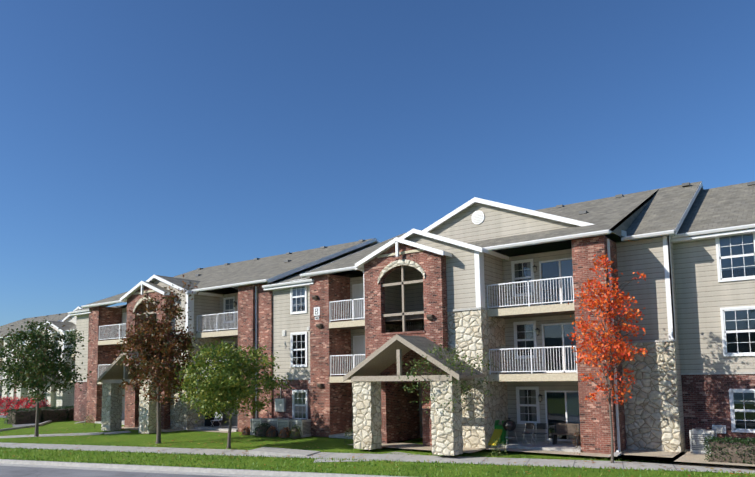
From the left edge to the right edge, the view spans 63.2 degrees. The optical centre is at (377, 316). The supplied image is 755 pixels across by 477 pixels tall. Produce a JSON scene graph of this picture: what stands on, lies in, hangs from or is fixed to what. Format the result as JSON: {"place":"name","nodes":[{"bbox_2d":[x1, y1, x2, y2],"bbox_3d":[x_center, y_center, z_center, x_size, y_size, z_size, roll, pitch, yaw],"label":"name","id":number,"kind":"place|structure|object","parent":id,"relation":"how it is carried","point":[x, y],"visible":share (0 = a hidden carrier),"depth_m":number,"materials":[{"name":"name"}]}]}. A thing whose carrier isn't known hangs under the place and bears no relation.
{"place":"outdoors","nodes":[
{"label":"outdoors","id":0,"kind":"place"},
{"bbox_2d":[0,417,754,476],"bbox_3d":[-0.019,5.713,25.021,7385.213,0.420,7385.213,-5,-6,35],"label":"lawn","id":1,"kind":"structure","parent":0,"point":[182,437],"depth_m":25.72,"materials":[{"name":"green plant"}]},
{"bbox_2d":[0,396,16,414],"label":"burning bush","id":2,"kind":"object","parent":1,"relation":"on","point":[3,405],"visible":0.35,"depth_m":55.15,"materials":[{"name":"red plant"}]},
{"bbox_2d":[2,396,25,415],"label":"burning bush","id":3,"kind":"object","parent":1,"relation":"on","point":[13,404],"visible":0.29,"depth_m":53.77,"materials":[{"name":"red plant"}]},
{"bbox_2d":[14,341,24,400],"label":"downspout","id":4,"kind":"object","parent":1,"relation":"on","point":[15,396],"visible":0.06,"depth_m":74.29,"materials":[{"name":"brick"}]},
{"bbox_2d":[3,408,44,424],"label":"hedge","id":5,"kind":"object","parent":1,"relation":"on","point":[18,416],"visible":0.96,"depth_m":43.74,"materials":[{"name":"green plant"}]},
{"bbox_2d":[14,397,34,410],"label":"burning bush","id":6,"kind":"object","parent":1,"relation":"on","point":[24,404],"visible":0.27,"depth_m":52.24,"materials":[{"name":"red plant"}]},
{"bbox_2d":[0,313,68,399],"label":"apartment building","id":7,"kind":"structure","parent":1,"relation":"on","point":[15,325],"depth_m":81.03,"materials":[{"name":"pale siding"},{"name":"shingle"},{"name":"brick"}]},
{"bbox_2d":[26,398,51,408],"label":"burning bush","id":8,"kind":"object","parent":1,"relation":"on","point":[42,403],"visible":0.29,"depth_m":50.81,"materials":[{"name":"red plant"}]},
{"bbox_2d":[0,318,91,436],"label":"tree","id":9,"kind":"object","parent":1,"relation":"on","point":[38,366],"visible":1,"depth_m":34.70,"materials":[{"name":"green plant"}]},
{"bbox_2d":[34,406,70,421],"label":"hedge","id":10,"kind":"object","parent":1,"relation":"on","point":[54,414],"visible":0.75,"depth_m":45.49,"materials":[{"name":"green plant"}]},
{"bbox_2d":[59,405,73,420],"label":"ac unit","id":11,"kind":"object","parent":1,"relation":"on","point":[69,409],"visible":0.27,"depth_m":46.44,"materials":[{"name":"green metal"}]},
{"bbox_2d":[16,305,122,407],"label":"apartment building","id":12,"kind":"structure","parent":1,"relation":"on","point":[61,398],"depth_m":66.82,"materials":[{"name":"pale siding"},{"name":"shingle"},{"name":"brick"}]},
{"bbox_2d":[83,415,95,428],"bbox_3d":[-18.262,6.692,38.898,0.768,0.880,0.807,-5,-6,35],"label":"porch shrub","id":13,"kind":"object","parent":1,"relation":"on","point":[88,419],"visible":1,"depth_m":38.85,"materials":[{"name":"green plant"}]},
{"bbox_2d":[68,303,115,421],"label":"apartment building","id":14,"kind":"structure","parent":1,"relation":"on","point":[80,397],"depth_m":45.34,"materials":[{"name":"brick"}]},
{"bbox_2d":[112,275,201,443],"bbox_3d":[-10.964,2.056,30.478,4.484,8.638,4.612,-5,-6,35],"label":"tree","id":15,"kind":"object","parent":1,"relation":"on","point":[155,354],"visible":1,"depth_m":30.21,"materials":[{"name":"brown plant"}]},
{"bbox_2d":[81,238,379,433],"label":"apartment building","id":16,"kind":"structure","parent":1,"relation":"on","point":[228,302],"depth_m":37.87,"materials":[{"name":"red brick"}]},
{"bbox_2d":[205,408,221,426],"bbox_3d":[-10.281,6.121,37.644,1.600,1.200,0.600,-5,-6,35],"label":"chair","id":17,"kind":"object","parent":16,"relation":"on","point":[208,421],"visible":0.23,"depth_m":37.26,"materials":[{"name":"black metal"}]},
{"bbox_2d":[210,411,222,427],"bbox_3d":[-9.528,6.115,36.359,0.544,0.973,0.592,-2,-5,15],"label":"chair","id":18,"kind":"object","parent":16,"relation":"on","point":[216,419],"visible":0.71,"depth_m":36.45,"materials":[{"name":"white"}]},
{"bbox_2d":[174,337,293,448],"bbox_3d":[-6.648,3.511,27.665,5.423,5.114,5.448,-5,-6,35],"label":"tree","id":19,"kind":"object","parent":1,"relation":"on","point":[228,385],"visible":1,"depth_m":26.97,"materials":[{"name":"green plant"}]},
{"bbox_2d":[242,426,249,434],"bbox_3d":[-7.022,6.130,32.965,0.643,0.480,0.668,-5,-6,35],"label":"orange shrub","id":20,"kind":"object","parent":1,"relation":"on","point":[245,430],"visible":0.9,"depth_m":32.79,"materials":[{"name":"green plant"}]},
{"bbox_2d":[253,422,270,436],"bbox_3d":[-5.978,5.933,32.221,1.220,0.718,1.085,-5,-6,35],"label":"green shrub","id":21,"kind":"object","parent":1,"relation":"on","point":[262,429],"visible":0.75,"depth_m":31.95,"materials":[{"name":"green plant"}]},
{"bbox_2d":[266,426,277,436],"bbox_3d":[-5.418,5.947,31.702,0.682,0.587,0.717,-5,-6,35],"label":"orange shrub","id":22,"kind":"object","parent":1,"relation":"on","point":[272,432],"visible":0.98,"depth_m":31.52,"materials":[{"name":"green plant"}]},
{"bbox_2d":[279,427,290,437],"bbox_3d":[-4.686,5.899,31.178,0.679,0.547,0.676,-5,-6,35],"label":"orange shrub","id":23,"kind":"object","parent":1,"relation":"on","point":[284,432],"visible":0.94,"depth_m":31.00,"materials":[{"name":"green plant"}]},
{"bbox_2d":[289,424,301,437],"bbox_3d":[-4.130,5.782,30.788,0.656,0.685,0.686,-5,-6,35],"label":"green shrub","id":24,"kind":"object","parent":1,"relation":"on","point":[295,432],"visible":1,"depth_m":30.63,"materials":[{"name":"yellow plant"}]},
{"bbox_2d":[262,251,357,418],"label":"apartment building","id":25,"kind":"structure","parent":1,"relation":"on","point":[291,305],"depth_m":33.07,"materials":[{"name":"wood"}]},
{"bbox_2d":[343,429,353,445],"bbox_3d":[-1.202,5.333,27.246,0.664,0.818,0.646,-5,-6,35],"label":"porch shrub","id":26,"kind":"object","parent":1,"relation":"on","point":[347,437],"visible":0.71,"depth_m":27.17,"materials":[{"name":"green plant"}]},
{"bbox_2d":[0,427,751,476],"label":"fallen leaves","id":27,"kind":"object","parent":1,"relation":"on","point":[362,453],"visible":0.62,"depth_m":24.95,"materials":[{"name":"plant"}]},
{"bbox_2d":[396,337,499,455],"bbox_3d":[2.817,3.213,24.321,4.031,4.766,4.071,-5,-6,35],"label":"sparse tree","id":28,"kind":"object","parent":1,"relation":"on","point":[462,387],"visible":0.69,"depth_m":24.01,"materials":[{"name":"green plant"}]},
{"bbox_2d":[300,181,703,455],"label":"apartment building","id":29,"kind":"structure","parent":1,"relation":"on","point":[497,282],"depth_m":26.27,"materials":[{"name":"red brick"}]},
{"bbox_2d":[314,307,319,319],"bbox_3d":[-3.143,-0.151,31.760,0.440,0.640,0.040,-5,-6,35],"label":"building sign","id":30,"kind":"object","parent":29,"relation":"attached to","point":[316,311],"depth_m":31.75,"materials":[{"name":"white plastic"}]},
{"bbox_2d":[312,295,322,387],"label":"wall lights","id":31,"kind":"object","parent":29,"relation":"attached to","point":[314,297],"depth_m":31.45,"materials":[{"name":"black metal"}]},
{"bbox_2d":[488,420,507,444],"bbox_3d":[5.060,4.886,25.809,0.440,0.950,1.200,-5,-6,35],"label":"toy slide","id":32,"kind":"object","parent":29,"relation":"on","point":[499,432],"visible":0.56,"depth_m":25.80,"materials":[{"name":"green plastic"}]},
{"bbox_2d":[502,418,517,444],"bbox_3d":[5.505,4.810,25.710,0.654,1.072,0.632,-5,-6,35],"label":"barbecue grill","id":33,"kind":"object","parent":29,"relation":"on","point":[509,425],"visible":0.88,"depth_m":25.56,"materials":[{"name":"black metal"}]},
{"bbox_2d":[522,423,534,444],"bbox_3d":[6.291,4.881,25.469,0.441,0.874,0.422,4,-7,-44],"label":"folding chair","id":34,"kind":"object","parent":29,"relation":"on","point":[529,425],"visible":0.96,"depth_m":25.53,"materials":[{"name":"silver metal"}]},
{"bbox_2d":[535,423,547,445],"bbox_3d":[6.729,4.851,25.219,0.422,0.874,0.441,-4,-6,30],"label":"folding chair","id":35,"kind":"object","parent":29,"relation":"on","point":[541,425],"visible":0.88,"depth_m":25.29,"materials":[{"name":"silver metal"}]},
{"bbox_2d":[552,423,580,445],"bbox_3d":[7.727,4.821,25.071,1.100,0.850,0.400,-5,-6,35],"label":"patio bench","id":36,"kind":"object","parent":29,"relation":"on","point":[565,429],"visible":0.79,"depth_m":25.18,"materials":[{"name":"brown wood"}]},
{"bbox_2d":[567,254,647,462],"bbox_3d":[8.248,1.486,21.924,2.909,7.588,2.738,-5,-6,35],"label":"orange tree","id":37,"kind":"object","parent":1,"relation":"on","point":[623,353],"visible":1,"depth_m":21.78,"materials":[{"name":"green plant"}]},
{"bbox_2d":[662,181,754,448],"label":"apartment building","id":38,"kind":"structure","parent":1,"relation":"on","point":[713,240],"depth_m":23.57,"materials":[{"name":"brick"}]},
{"bbox_2d":[0,414,754,476],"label":"road and paths","id":39,"kind":"structure","parent":0,"point":[20,468],"depth_m":23.20,"materials":[{"name":"concrete"}]},
{"bbox_2d":[250,418,270,434],"bbox_3d":[-6.259,5.891,32.864,0.800,0.880,0.750,-5,-6,35],"label":"ac unit","id":40,"kind":"object","parent":39,"relation":"on","point":[254,422],"visible":0.46,"depth_m":32.67,"materials":[{"name":"metal"}]},
{"bbox_2d":[268,418,288,428],"bbox_3d":[-5.282,5.850,32.598,0.800,0.880,0.750,-5,-6,35],"label":"ac unit","id":41,"kind":"object","parent":39,"relation":"on","point":[272,422],"visible":0.38,"depth_m":32.39,"materials":[{"name":"metal"}]},
{"bbox_2d":[277,418,294,435],"bbox_3d":[-4.655,5.769,31.846,0.800,0.880,0.750,-5,-6,35],"label":"ac unit","id":42,"kind":"object","parent":39,"relation":"on","point":[282,424],"visible":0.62,"depth_m":31.62,"materials":[{"name":"metal"}]},
{"bbox_2d":[290,419,310,436],"bbox_3d":[-3.918,5.725,31.506,0.800,0.880,0.750,-5,-6,35],"label":"ac unit","id":43,"kind":"object","parent":39,"relation":"on","point":[304,425],"visible":0.67,"depth_m":31.27,"materials":[{"name":"metal"}]},
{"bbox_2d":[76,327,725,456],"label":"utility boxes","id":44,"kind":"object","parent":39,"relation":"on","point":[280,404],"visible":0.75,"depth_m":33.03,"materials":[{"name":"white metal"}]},
{"bbox_2d":[491,438,506,455],"bbox_3d":[4.581,4.912,23.153,0.665,0.707,0.658,-5,-6,35],"label":"porch shrub","id":45,"kind":"object","parent":39,"relation":"on","point":[499,446],"visible":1,"depth_m":23.08,"materials":[{"name":"green plant"}]},
{"bbox_2d":[573,428,583,455],"bbox_3d":[7.382,4.644,22.613,0.377,1.019,0.407,1,-6,-19],"label":"shrub sapling","id":46,"kind":"object","parent":39,"relation":"on","point":[576,440],"visible":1,"depth_m":22.66,"materials":[{"name":"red plant"}]},
{"bbox_2d":[689,428,716,453],"bbox_3d":[12.121,4.639,22.797,0.800,0.880,0.750,-5,-6,35],"label":"ac unit","id":47,"kind":"object","parent":39,"relation":"on","point":[697,436],"visible":0.58,"depth_m":22.59,"materials":[{"name":"metal"}]},
{"bbox_2d":[702,436,754,463],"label":"hedge","id":48,"kind":"object","parent":39,"relation":"on","point":[735,450],"visible":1,"depth_m":20.36,"materials":[{"name":"green plant"}]},
{"bbox_2d":[0,0,754,325],"label":"sky","id":49,"kind":"structure","parent":0,"point":[140,140],"materials":[{"name":"blue"}]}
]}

